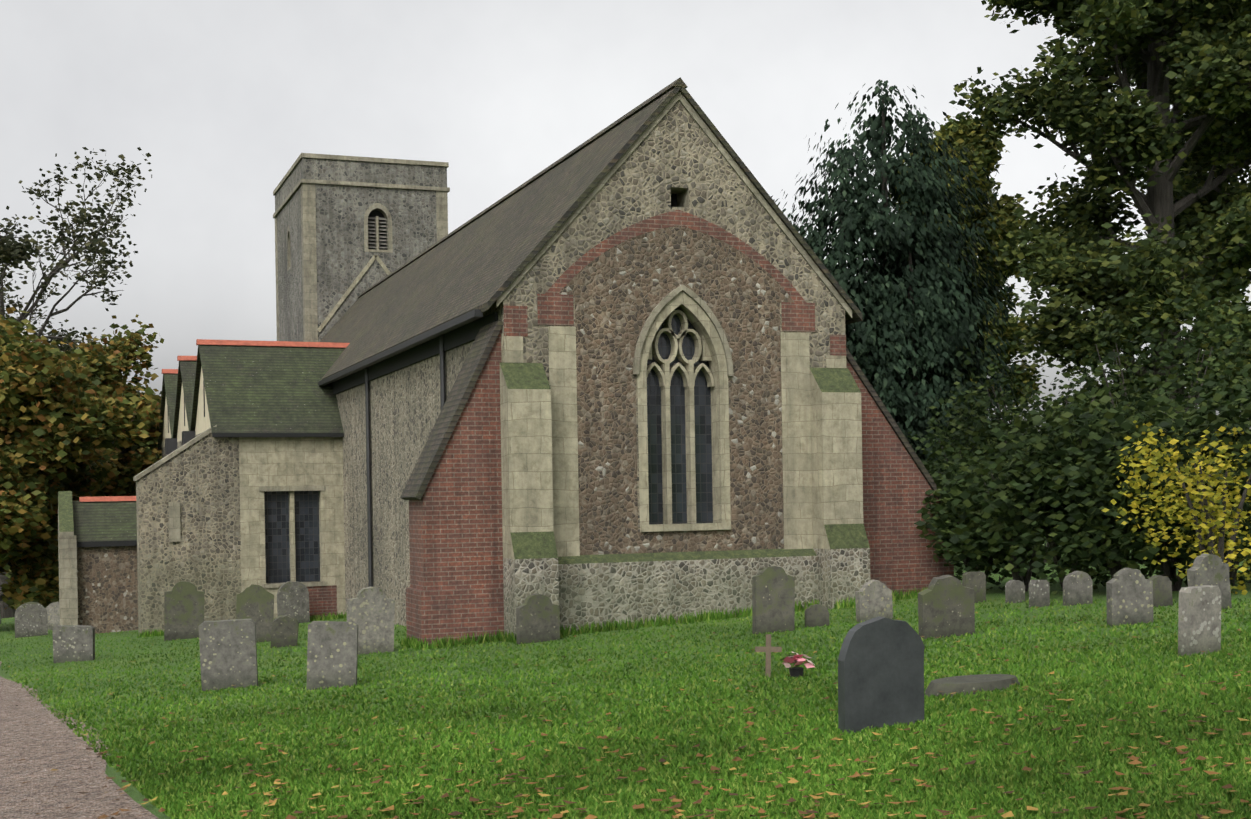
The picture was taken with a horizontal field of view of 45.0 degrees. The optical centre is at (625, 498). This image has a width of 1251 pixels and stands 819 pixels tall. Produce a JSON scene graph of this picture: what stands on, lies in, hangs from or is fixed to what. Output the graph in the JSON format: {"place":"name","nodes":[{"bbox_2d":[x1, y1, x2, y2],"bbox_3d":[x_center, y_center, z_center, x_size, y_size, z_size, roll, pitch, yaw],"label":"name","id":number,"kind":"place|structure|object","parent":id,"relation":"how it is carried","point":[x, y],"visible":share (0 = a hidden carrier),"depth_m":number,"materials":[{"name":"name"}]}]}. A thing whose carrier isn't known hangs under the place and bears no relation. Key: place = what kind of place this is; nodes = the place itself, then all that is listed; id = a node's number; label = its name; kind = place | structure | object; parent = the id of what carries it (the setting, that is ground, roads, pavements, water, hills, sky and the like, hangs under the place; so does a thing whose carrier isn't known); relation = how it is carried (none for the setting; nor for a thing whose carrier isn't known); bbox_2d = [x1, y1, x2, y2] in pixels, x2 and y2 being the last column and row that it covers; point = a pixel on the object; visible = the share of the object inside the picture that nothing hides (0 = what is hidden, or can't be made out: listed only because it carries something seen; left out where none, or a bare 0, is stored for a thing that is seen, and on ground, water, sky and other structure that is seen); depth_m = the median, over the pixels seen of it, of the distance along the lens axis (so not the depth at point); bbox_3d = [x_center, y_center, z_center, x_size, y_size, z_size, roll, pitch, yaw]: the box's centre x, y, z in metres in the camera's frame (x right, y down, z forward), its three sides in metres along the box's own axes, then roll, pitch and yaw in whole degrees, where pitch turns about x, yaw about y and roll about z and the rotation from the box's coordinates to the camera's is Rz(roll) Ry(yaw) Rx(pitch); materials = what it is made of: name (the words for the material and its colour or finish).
{"place":"outdoors","nodes":[
{"label":"outdoors","id":0,"kind":"place"},
{"bbox_2d":[273,153,449,341],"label":"church tower","id":1,"kind":"structure","parent":0,"point":[349,230],"depth_m":48.82,"materials":[{"name":"grey stone"}]},
{"bbox_2d":[0,526,1250,818],"bbox_3d":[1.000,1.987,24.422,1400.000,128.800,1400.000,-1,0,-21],"label":"lawn","id":2,"kind":"structure","parent":0,"point":[994,594],"depth_m":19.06,"materials":[{"name":"green plant"}]},
{"bbox_2d":[15,602,47,637],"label":"headstone","id":3,"kind":"object","parent":2,"relation":"on","point":[31,619],"visible":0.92,"depth_m":39.72,"materials":[{"name":"grey stone"}]},
{"bbox_2d":[45,602,59,629],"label":"headstone","id":4,"kind":"object","parent":2,"relation":"on","point":[53,614],"visible":0.27,"depth_m":43.40,"materials":[{"name":"grey stone"}]},
{"bbox_2d":[52,625,94,662],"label":"headstone","id":5,"kind":"object","parent":2,"relation":"on","point":[74,643],"visible":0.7,"depth_m":26.67,"materials":[{"name":"grey stone"}]},
{"bbox_2d":[0,147,151,618],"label":"old tree","id":6,"kind":"object","parent":2,"relation":"on","point":[14,253],"visible":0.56,"depth_m":60.75,"materials":[{"name":"green plant"}]},
{"bbox_2d":[0,661,158,818],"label":"gravel path","id":7,"kind":"structure","parent":2,"relation":"on","point":[46,744],"depth_m":11.99,"materials":[{"name":"grey gravel"}]},
{"bbox_2d":[0,307,162,609],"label":"autumn tree","id":8,"kind":"object","parent":2,"relation":"on","point":[54,431],"visible":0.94,"depth_m":44.14,"materials":[{"name":"green plant"}]},
{"bbox_2d":[5,314,163,583],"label":"autumn tree","id":9,"kind":"object","parent":2,"relation":"on","point":[116,356],"visible":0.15,"depth_m":53.02,"materials":[{"name":"green plant"}]},
{"bbox_2d":[58,491,137,633],"bbox_3d":[-13.167,2.259,39.828,3.340,4.950,3.550,-1,0,-21],"label":"church porch","id":10,"kind":"object","parent":2,"relation":"on","point":[97,556],"visible":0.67,"depth_m":38.30,"materials":[{"name":"grey stone"}]},
{"bbox_2d":[164,581,203,640],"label":"headstone","id":11,"kind":"object","parent":2,"relation":"on","point":[183,609],"visible":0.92,"depth_m":31.73,"materials":[{"name":"grey stone"}]},
{"bbox_2d":[198,618,257,690],"bbox_3d":[-4.849,2.105,18.470,0.666,1.240,0.130,-2,3,-9],"label":"headstone","id":12,"kind":"object","parent":2,"relation":"on","point":[228,653],"visible":0.7,"depth_m":18.40,"materials":[{"name":"grey stone"}]},
{"bbox_2d":[133,339,349,633],"bbox_3d":[-10.279,0.404,41.271,6.619,8.560,12.904,-1,0,-21],"label":"church aisle","id":13,"kind":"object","parent":2,"relation":"on","point":[239,486],"visible":0.69,"depth_m":35.56,"materials":[{"name":"grey stone"}]},
{"bbox_2d":[236,584,273,642],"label":"headstone","id":14,"kind":"object","parent":2,"relation":"on","point":[255,603],"visible":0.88,"depth_m":28.22,"materials":[{"name":"grey stone"}]},
{"bbox_2d":[270,614,298,647],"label":"headstone","id":15,"kind":"object","parent":2,"relation":"on","point":[284,631],"visible":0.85,"depth_m":26.11,"materials":[{"name":"grey stone"}]},
{"bbox_2d":[277,581,309,622],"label":"headstone","id":16,"kind":"object","parent":2,"relation":"on","point":[292,598],"visible":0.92,"depth_m":34.98,"materials":[{"name":"grey stone"}]},
{"bbox_2d":[306,621,357,690],"bbox_3d":[-3.387,2.002,17.435,0.572,1.170,0.130,1,-2,-5],"label":"headstone","id":17,"kind":"object","parent":2,"relation":"on","point":[332,652],"visible":0.7,"depth_m":17.38,"materials":[{"name":"grey stone"}]},
{"bbox_2d":[347,587,394,654],"bbox_3d":[-3.840,2.032,22.737,0.705,1.407,0.130,0,2,-25],"label":"headstone","id":18,"kind":"object","parent":2,"relation":"on","point":[371,612],"visible":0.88,"depth_m":22.68,"materials":[{"name":"grey stone"}]},
{"bbox_2d":[516,594,559,643],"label":"headstone","id":19,"kind":"object","parent":2,"relation":"on","point":[537,617],"visible":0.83,"depth_m":22.28,"materials":[{"name":"grey stone"}]},
{"bbox_2d":[5,604,1250,818],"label":"fallen leaves","id":20,"kind":"object","parent":2,"relation":"on","point":[791,780],"visible":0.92,"depth_m":9.05,"materials":[{"name":"brown plant"}]},
{"bbox_2d":[318,77,953,644],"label":"church building","id":21,"kind":"structure","parent":2,"relation":"on","point":[612,371],"depth_m":24.63,"materials":[{"name":"grey stone"}]},
{"bbox_2d":[755,634,781,676],"bbox_3d":[1.398,1.591,14.787,0.260,0.520,0.034,1,0,-2],"label":"wooden cross","id":22,"kind":"object","parent":2,"relation":"on","point":[768,649],"visible":0.77,"depth_m":14.77,"materials":[{"name":"brown wood"}]},
{"bbox_2d":[752,566,794,633],"bbox_3d":[2.022,1.573,20.614,0.572,1.304,0.130,1,-3,-16],"label":"headstone","id":23,"kind":"object","parent":2,"relation":"on","point":[773,598],"visible":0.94,"depth_m":20.56,"materials":[{"name":"grey stone"}]},
{"bbox_2d":[778,651,814,677],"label":"grave flowers","id":24,"kind":"object","parent":2,"relation":"on","point":[797,659],"visible":0.92,"depth_m":14.44,"materials":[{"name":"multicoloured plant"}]},
{"bbox_2d":[805,604,828,626],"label":"headstone","id":25,"kind":"object","parent":2,"relation":"on","point":[816,615],"visible":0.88,"depth_m":21.03,"materials":[{"name":"grey stone"}]},
{"bbox_2d":[855,580,892,622],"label":"headstone","id":26,"kind":"object","parent":2,"relation":"on","point":[873,598],"visible":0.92,"depth_m":21.12,"materials":[{"name":"grey stone"}]},
{"bbox_2d":[838,616,923,733],"bbox_3d":[1.822,1.435,10.733,0.660,1.192,0.090,-1,2,-22],"label":"headstone","id":27,"kind":"object","parent":2,"relation":"on","point":[880,671],"visible":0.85,"depth_m":10.67,"materials":[{"name":"stone"}]},
{"bbox_2d":[771,79,1046,540],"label":"cypress tree","id":28,"kind":"object","parent":2,"relation":"on","point":[902,348],"visible":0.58,"depth_m":44.55,"materials":[{"name":"green plant"}]},
{"bbox_2d":[918,575,974,639],"bbox_3d":[3.771,1.464,17.725,0.663,1.126,0.130,-5,8,-15],"label":"headstone","id":29,"kind":"object","parent":2,"relation":"on","point":[946,605],"visible":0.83,"depth_m":17.63,"materials":[{"name":"grey stone"}]},
{"bbox_2d":[881,113,1045,446],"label":"tree","id":30,"kind":"object","parent":2,"relation":"on","point":[968,133],"visible":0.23,"depth_m":59.17,"materials":[{"name":"green plant"}]},
{"bbox_2d":[924,674,1019,696],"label":"grave slab","id":31,"kind":"structure","parent":2,"relation":"on","point":[963,684],"depth_m":12.32,"materials":[{"name":"grey stone"}]},
{"bbox_2d":[962,571,985,602],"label":"headstone","id":32,"kind":"object","parent":2,"relation":"on","point":[976,581],"visible":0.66,"depth_m":23.34,"materials":[{"name":"grey stone"}]},
{"bbox_2d":[907,382,1042,567],"bbox_3d":[8.219,-0.459,35.589,3.973,4.560,3.298,-1,0,-21],"label":"dark shrub","id":33,"kind":"object","parent":2,"relation":"on","point":[941,456],"visible":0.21,"depth_m":34.73,"materials":[{"name":"green plant"}]},
{"bbox_2d":[916,450,1045,590],"bbox_3d":[6.205,0.465,26.651,2.989,2.678,3.521,-1,0,-21],"label":"dark shrub","id":34,"kind":"object","parent":2,"relation":"on","point":[958,460],"visible":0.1,"depth_m":26.07,"materials":[{"name":"green plant"}]},
{"bbox_2d":[914,414,1094,591],"bbox_3d":[6.652,0.155,25.342,4.052,3.173,3.481,-1,0,-21],"label":"dark shrub","id":35,"kind":"object","parent":2,"relation":"on","point":[981,531],"visible":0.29,"depth_m":24.70,"materials":[{"name":"green plant"}]},
{"bbox_2d":[1005,579,1024,603],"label":"headstone","id":36,"kind":"object","parent":2,"relation":"on","point":[1014,591],"visible":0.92,"depth_m":22.61,"materials":[{"name":"grey stone"}]},
{"bbox_2d":[926,334,1144,563],"bbox_3d":[9.266,-1.021,35.511,6.126,5.468,3.850,-1,0,-21],"label":"dark shrub","id":37,"kind":"object","parent":2,"relation":"on","point":[1011,410],"visible":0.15,"depth_m":34.73,"materials":[{"name":"green plant"}]},
{"bbox_2d":[1029,580,1049,607],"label":"headstone","id":38,"kind":"object","parent":2,"relation":"on","point":[1039,593],"visible":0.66,"depth_m":21.39,"materials":[{"name":"grey stone"}]},
{"bbox_2d":[1063,571,1092,605],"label":"headstone","id":39,"kind":"object","parent":2,"relation":"on","point":[1077,586],"visible":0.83,"depth_m":21.21,"materials":[{"name":"grey stone"}]},
{"bbox_2d":[977,391,1189,594],"bbox_3d":[7.024,-0.045,24.200,3.900,3.454,3.578,-1,0,-21],"label":"dark shrub","id":40,"kind":"object","parent":2,"relation":"on","point":[1033,512],"visible":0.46,"depth_m":23.23,"materials":[{"name":"green plant"}]},
{"bbox_2d":[949,0,1250,448],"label":"lime tree","id":41,"kind":"object","parent":2,"relation":"on","point":[1154,55],"visible":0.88,"depth_m":39.05,"materials":[{"name":"green plant"}]},
{"bbox_2d":[986,377,1222,586],"bbox_3d":[7.625,-0.100,23.253,3.295,3.437,3.463,-1,0,-21],"label":"dark shrub","id":42,"kind":"object","parent":2,"relation":"on","point":[1109,416],"visible":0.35,"depth_m":22.37,"materials":[{"name":"green plant"}]},
{"bbox_2d":[1106,568,1153,626],"bbox_3d":[5.836,1.329,17.463,0.519,1.054,0.130,-2,2,-10],"label":"headstone","id":43,"kind":"object","parent":2,"relation":"on","point":[1129,595],"visible":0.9,"depth_m":17.39,"materials":[{"name":"grey stone"}]},
{"bbox_2d":[1028,391,1250,590],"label":"dark shrub","id":44,"kind":"object","parent":2,"relation":"on","point":[1169,571],"visible":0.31,"depth_m":22.06,"materials":[{"name":"green plant"}]},
{"bbox_2d":[1034,233,1250,545],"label":"tree","id":45,"kind":"object","parent":2,"relation":"on","point":[1152,379],"visible":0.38,"depth_m":31.64,"materials":[{"name":"green plant"}]},
{"bbox_2d":[1148,575,1172,606],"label":"headstone","id":46,"kind":"object","parent":2,"relation":"on","point":[1162,590],"visible":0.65,"depth_m":19.72,"materials":[{"name":"grey stone"}]},
{"bbox_2d":[1101,420,1250,594],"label":"yellow shrub","id":47,"kind":"object","parent":2,"relation":"on","point":[1210,510],"visible":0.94,"depth_m":20.49,"materials":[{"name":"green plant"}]},
{"bbox_2d":[1132,361,1250,589],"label":"dark shrub","id":48,"kind":"object","parent":2,"relation":"on","point":[1229,414],"visible":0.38,"depth_m":21.39,"materials":[{"name":"green plant"}]},
{"bbox_2d":[1136,0,1250,428],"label":"lime tree","id":49,"kind":"object","parent":2,"relation":"on","point":[1195,168],"visible":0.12,"depth_m":44.79,"materials":[{"name":"green plant"}]},
{"bbox_2d":[1178,585,1220,655],"bbox_3d":[5.261,1.313,13.839,0.395,1.024,0.130,0,1,-25],"label":"headstone","id":50,"kind":"object","parent":2,"relation":"on","point":[1199,621],"visible":0.7,"depth_m":13.77,"materials":[{"name":"grey stone"}]},
{"bbox_2d":[1187,553,1231,609],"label":"headstone","id":51,"kind":"object","parent":2,"relation":"on","point":[1208,569],"visible":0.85,"depth_m":18.44,"materials":[{"name":"grey stone"}]},
{"bbox_2d":[0,0,1250,483],"label":"sky","id":52,"kind":"structure","parent":0,"point":[223,97],"materials":[{"name":"white"}]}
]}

